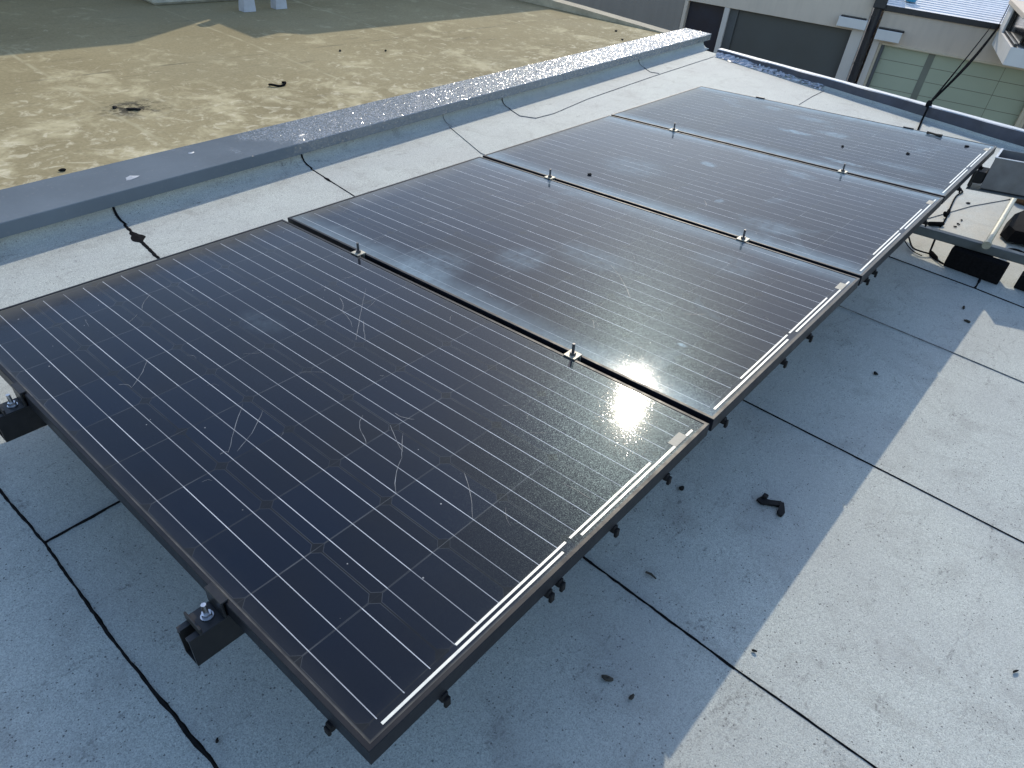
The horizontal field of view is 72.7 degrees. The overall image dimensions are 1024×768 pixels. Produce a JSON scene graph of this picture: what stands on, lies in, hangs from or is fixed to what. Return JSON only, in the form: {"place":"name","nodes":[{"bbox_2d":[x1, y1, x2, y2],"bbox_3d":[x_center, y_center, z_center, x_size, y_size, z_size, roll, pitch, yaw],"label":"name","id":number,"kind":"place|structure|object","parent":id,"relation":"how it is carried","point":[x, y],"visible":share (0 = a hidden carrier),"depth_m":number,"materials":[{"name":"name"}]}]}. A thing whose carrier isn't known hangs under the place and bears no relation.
{"place":"outdoors","nodes":[
{"label":"outdoors","id":0,"kind":"place"},
{"bbox_2d":[0,50,1023,767],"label":"roof deck","id":1,"kind":"structure","parent":0,"point":[864,594],"depth_m":1.71,"materials":[{"name":"grey concrete"}]},
{"bbox_2d":[0,403,46,441],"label":"mounting rail","id":2,"kind":"object","parent":1,"relation":"on","point":[20,423],"visible":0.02,"depth_m":1.61,"materials":[{"name":"black metal"}]},
{"bbox_2d":[0,382,27,415],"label":"end clamp","id":3,"kind":"object","parent":2,"relation":"attached to","point":[11,406],"visible":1,"depth_m":1.59,"materials":[{"name":"black metal"}]},
{"bbox_2d":[0,219,709,764],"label":"solar panel","id":4,"kind":"object","parent":2,"relation":"on","point":[382,509],"visible":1,"depth_m":1.49,"materials":[{"name":"glass"}]},
{"bbox_2d":[351,242,365,258],"bbox_3d":[-0.494,-0.421,2.239,0.040,0.070,0.034,28,43,31],"label":"clamp","id":5,"kind":"object","parent":2,"relation":"attached to","point":[359,252],"visible":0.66,"depth_m":2.23,"materials":[{"name":"metal"}]},
{"bbox_2d":[544,169,555,179],"bbox_3d":[0.157,-0.855,2.882,0.040,0.070,0.034,28,43,31],"label":"clamp","id":6,"kind":"object","parent":2,"relation":"attached to","point":[550,176],"visible":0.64,"depth_m":2.87,"materials":[{"name":"metal"}]},
{"bbox_2d":[288,156,859,430],"bbox_3d":[0.163,-0.436,2.352,1.669,0.060,0.992,28,43,31],"label":"solar panel","id":7,"kind":"object","parent":2,"relation":"on","point":[713,329],"visible":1,"depth_m":2.19,"materials":[{"name":"glass"}]},
{"bbox_2d":[483,115,943,285],"bbox_3d":[0.824,-0.864,2.988,1.669,0.060,0.992,28,43,31],"label":"solar panel","id":8,"kind":"object","parent":2,"relation":"on","point":[863,229],"visible":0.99,"depth_m":2.85,"materials":[{"name":"glass"}]},
{"bbox_2d":[611,86,996,203],"bbox_3d":[1.485,-1.291,3.623,1.669,0.060,0.992,28,43,31],"label":"solar panel","id":9,"kind":"object","parent":2,"relation":"on","point":[945,167],"visible":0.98,"depth_m":3.51,"materials":[{"name":"glass"}]},
{"bbox_2d":[926,131,942,136],"bbox_3d":[2.194,-1.298,3.615,0.017,0.020,0.078,-21,45,-32],"label":"clamp","id":10,"kind":"object","parent":9,"relation":"on","point":[935,134],"visible":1,"depth_m":3.61,"materials":[{"name":"silver metal"}]},
{"bbox_2d":[176,613,244,665],"bbox_3d":[0.797,-0.310,2.582,0.125,0.416,4.168,28,43,31],"label":"mounting rail","id":11,"kind":"object","parent":1,"relation":"on","point":[199,649],"visible":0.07,"depth_m":1.17,"materials":[{"name":"black metal"}]},
{"bbox_2d":[183,582,228,635],"bbox_3d":[-0.508,0.374,1.159,0.052,0.041,0.058,28,43,31],"label":"end clamp","id":12,"kind":"object","parent":11,"relation":"attached to","point":[209,615],"visible":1,"depth_m":1.16,"materials":[{"name":"black metal"}]},
{"bbox_2d":[563,343,581,361],"bbox_3d":[0.157,-0.075,1.796,0.040,0.070,0.034,28,43,31],"label":"clamp","id":13,"kind":"object","parent":11,"relation":"attached to","point":[572,353],"visible":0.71,"depth_m":1.79,"materials":[{"name":"metal"}]},
{"bbox_2d":[736,229,749,242],"bbox_3d":[0.809,-0.507,2.438,0.040,0.070,0.034,28,43,31],"label":"clamp","id":14,"kind":"object","parent":11,"relation":"attached to","point":[743,238],"visible":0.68,"depth_m":2.43,"materials":[{"name":"metal"}]},
{"bbox_2d":[837,163,847,173],"bbox_3d":[1.462,-0.939,3.078,0.040,0.070,0.034,28,43,31],"label":"clamp","id":15,"kind":"object","parent":11,"relation":"attached to","point":[842,170],"visible":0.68,"depth_m":3.07,"materials":[{"name":"metal"}]},
{"bbox_2d":[0,28,710,262],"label":"parapet","id":16,"kind":"structure","parent":1,"relation":"on","point":[39,215],"depth_m":3.50,"materials":[{"name":"metal"}]},
{"bbox_2d":[601,675,612,681],"bbox_3d":[0.207,0.637,1.509,0.026,0.014,0.015,2,38,-7],"label":"debris crumb","id":17,"kind":"object","parent":1,"relation":"on","point":[607,678],"visible":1,"depth_m":1.50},
{"bbox_2d":[756,493,784,516],"bbox_3d":[0.741,0.340,1.980,0.082,0.014,0.055,31,43,28],"label":"dropped hook","id":18,"kind":"object","parent":1,"relation":"on","point":[762,500],"visible":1,"depth_m":1.98,"materials":[{"name":"black plastic"}]},
{"bbox_2d":[713,48,1023,152],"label":"roof kerb","id":19,"kind":"structure","parent":1,"relation":"on","point":[999,134],"depth_m":5.80,"materials":[{"name":"metal"}]},
{"bbox_2d":[917,5,1008,129],"bbox_3d":[5.914,-4.218,9.015,0.147,0.551,13.242,26,41,23],"label":"overhead cable","id":20,"kind":"object","parent":19,"relation":"attached to","point":[938,93],"visible":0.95,"depth_m":7.86,"materials":[{"name":"black rubber"}]},
{"bbox_2d":[908,237,931,254],"bbox_3d":[2.049,-0.766,3.598,0.080,0.056,0.317,-1,38,-10],"label":"loose cable","id":21,"kind":"object","parent":1,"relation":"on","point":[917,249],"visible":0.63,"depth_m":3.50,"materials":[{"name":"black rubber"}]},
{"bbox_2d":[929,229,943,264],"bbox_3d":[2.130,-0.690,3.486,0.043,0.103,0.217,12,37,6],"label":"stub cable","id":22,"kind":"object","parent":1,"relation":"on","point":[933,255],"visible":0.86,"depth_m":3.49,"materials":[{"name":"black rubber"}]},
{"bbox_2d":[927,190,962,226],"bbox_3d":[2.608,-1.105,4.150,0.119,0.056,1.017,26,41,23],"label":"trailing cable","id":23,"kind":"object","parent":1,"relation":"on","point":[945,215],"visible":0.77,"depth_m":3.94,"materials":[{"name":"black rubber"}]},
{"bbox_2d":[943,245,1009,284],"bbox_3d":[2.243,-0.579,3.365,0.247,0.096,0.076,31,43,28],"label":"ballast block","id":24,"kind":"object","parent":1,"relation":"on","point":[985,267],"depth_m":3.34,"materials":[{"name":"rubber"}]},
{"bbox_2d":[913,224,1023,264],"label":"support beam","id":25,"kind":"structure","parent":24,"relation":"on","point":[971,244],"depth_m":3.37,"materials":[{"name":"black metal"}]},
{"bbox_2d":[982,198,1016,248],"bbox_3d":[2.669,-0.943,3.748,0.038,0.044,1.356,30,43,27],"label":"pole","id":26,"kind":"object","parent":25,"relation":"on","point":[987,243],"visible":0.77,"depth_m":3.50,"materials":[{"name":"white metal"}]},
{"bbox_2d":[966,148,1023,199],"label":"metal tray","id":27,"kind":"object","parent":1,"relation":"on","point":[1003,175],"visible":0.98,"depth_m":3.31,"materials":[{"name":"black metal"}]},
{"bbox_2d":[1008,248,1023,252],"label":"cable","id":28,"kind":"object","parent":1,"relation":"on","point":[1015,249],"visible":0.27,"depth_m":3.60,"materials":[{"name":"black rubber"}]},
{"bbox_2d":[1014,271,1023,290],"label":"ballast block","id":29,"kind":"object","parent":1,"relation":"on","point":[1019,285],"depth_m":3.28,"materials":[{"name":"rubber"}]},
{"bbox_2d":[565,0,874,80],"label":"rendered building","id":30,"kind":"structure","parent":0,"point":[823,37],"depth_m":15.60,"materials":[{"name":"paint"}]},
{"bbox_2d":[685,1,724,52],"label":"door","id":31,"kind":"structure","parent":30,"relation":"in","point":[703,17],"depth_m":16.11,"materials":[{"name":"black metal"}]},
{"bbox_2d":[729,10,851,77],"bbox_3d":[6.101,-6.911,16.234,2.438,2.908,0.136,20,39,17],"label":"garage door","id":32,"kind":"structure","parent":30,"relation":"in","point":[811,47],"depth_m":15.57,"materials":[{"name":"metal"}]},
{"bbox_2d":[846,8,873,81],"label":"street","id":33,"kind":"structure","parent":0,"point":[860,44],"depth_m":30.84,"materials":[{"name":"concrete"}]},
{"bbox_2d":[0,0,661,189],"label":"neighbouring roof","id":34,"kind":"structure","parent":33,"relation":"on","point":[72,72],"depth_m":4.74,"materials":[{"name":"concrete"}]},
{"bbox_2d":[126,107,140,110],"bbox_3d":[-2.041,-1.485,3.755,0.077,0.016,0.031,1,38,-9],"label":"debris chip","id":35,"kind":"object","parent":34,"relation":"on","point":[136,109],"visible":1,"depth_m":3.75,"materials":[{"name":"black"}]},
{"bbox_2d":[143,0,233,4],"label":"concrete plinth","id":36,"kind":"structure","parent":34,"relation":"on","point":[160,2],"depth_m":5.86,"materials":[{"name":"grey concrete"}]},
{"bbox_2d":[238,0,255,11],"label":"tapered post","id":37,"kind":"object","parent":34,"relation":"on","point":[246,5],"visible":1,"depth_m":5.90,"materials":[{"name":"white concrete"}]},
{"bbox_2d":[268,81,285,86],"bbox_3d":[-1.459,-1.879,4.363,0.062,0.020,0.123,25,41,22],"label":"wire loop","id":38,"kind":"object","parent":34,"relation":"on","point":[276,85],"visible":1,"depth_m":4.34,"materials":[{"name":"black rubber"}]},
{"bbox_2d":[271,0,286,8],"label":"tapered post","id":39,"kind":"object","parent":34,"relation":"on","point":[278,4],"visible":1,"depth_m":6.12,"materials":[{"name":"white concrete"}]},
{"bbox_2d":[519,0,669,32],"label":"roof ledge","id":40,"kind":"object","parent":34,"relation":"on","point":[567,6],"visible":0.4,"depth_m":7.40,"materials":[{"name":"metal"}]},
{"bbox_2d":[855,0,1023,128],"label":"garage building","id":41,"kind":"structure","parent":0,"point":[919,50],"depth_m":14.47,"materials":[{"name":"paint"}]},
{"bbox_2d":[847,0,887,83],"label":"downpipe","id":42,"kind":"object","parent":41,"relation":"attached to","point":[879,6],"visible":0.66,"depth_m":14.70,"materials":[{"name":"black metal"}]},
{"bbox_2d":[869,45,1023,125],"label":"garage door","id":43,"kind":"structure","parent":41,"relation":"in","point":[986,91],"depth_m":14.63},
{"bbox_2d":[992,0,1023,68],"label":"projecting bay","id":44,"kind":"object","parent":41,"relation":"attached to","point":[1008,43],"visible":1,"depth_m":12.55,"materials":[{"name":"white paint"}]},
{"bbox_2d":[1004,30,1017,46],"bbox_3d":[9.043,-6.274,12.631,0.050,0.053,1.778,20,39,17],"label":"window frame","id":45,"kind":"structure","parent":44,"relation":"in","point":[1008,35],"depth_m":12.49,"materials":[{"name":"white metal"}]},
{"bbox_2d":[1005,10,1016,29],"bbox_3d":[9.437,-6.888,13.143,0.050,0.373,0.048,20,39,17],"label":"window frame","id":46,"kind":"structure","parent":44,"relation":"in","point":[1014,13],"depth_m":13.14,"materials":[{"name":"black metal"}]},
{"bbox_2d":[1000,210,1023,244],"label":"folded sheet","id":47,"kind":"object","parent":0,"point":[1012,230],"visible":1,"depth_m":3.75,"materials":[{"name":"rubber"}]},
{"bbox_2d":[1015,199,1023,204],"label":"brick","id":48,"kind":"object","parent":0,"point":[1020,201],"depth_m":4.26,"materials":[{"name":"brown brick"}]}
]}

